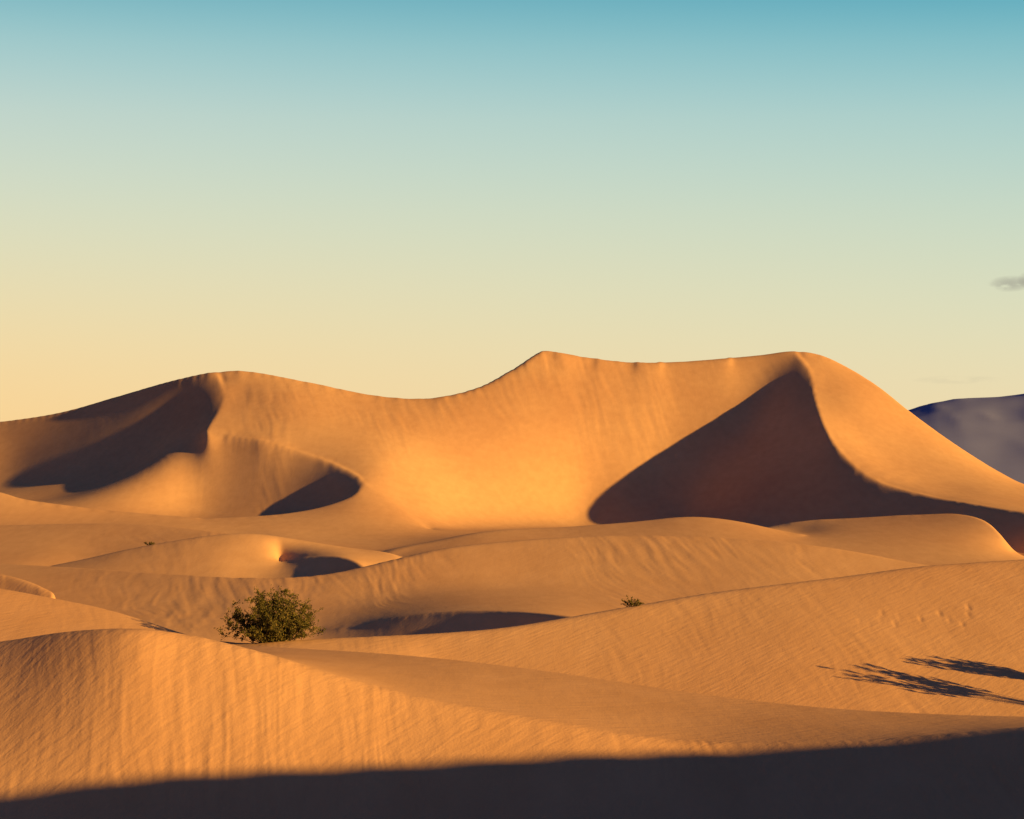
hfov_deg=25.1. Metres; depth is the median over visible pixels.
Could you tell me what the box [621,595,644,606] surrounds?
desert shrub
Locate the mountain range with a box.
[909,394,1023,483]
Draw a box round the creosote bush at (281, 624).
[214,586,325,642]
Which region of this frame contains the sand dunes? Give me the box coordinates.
[0,351,1023,818]
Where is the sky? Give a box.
[0,0,1023,421]
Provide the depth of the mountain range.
14697.36 m
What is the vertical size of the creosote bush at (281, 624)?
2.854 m
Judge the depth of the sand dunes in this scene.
164.26 m
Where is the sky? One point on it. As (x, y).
(405, 199)

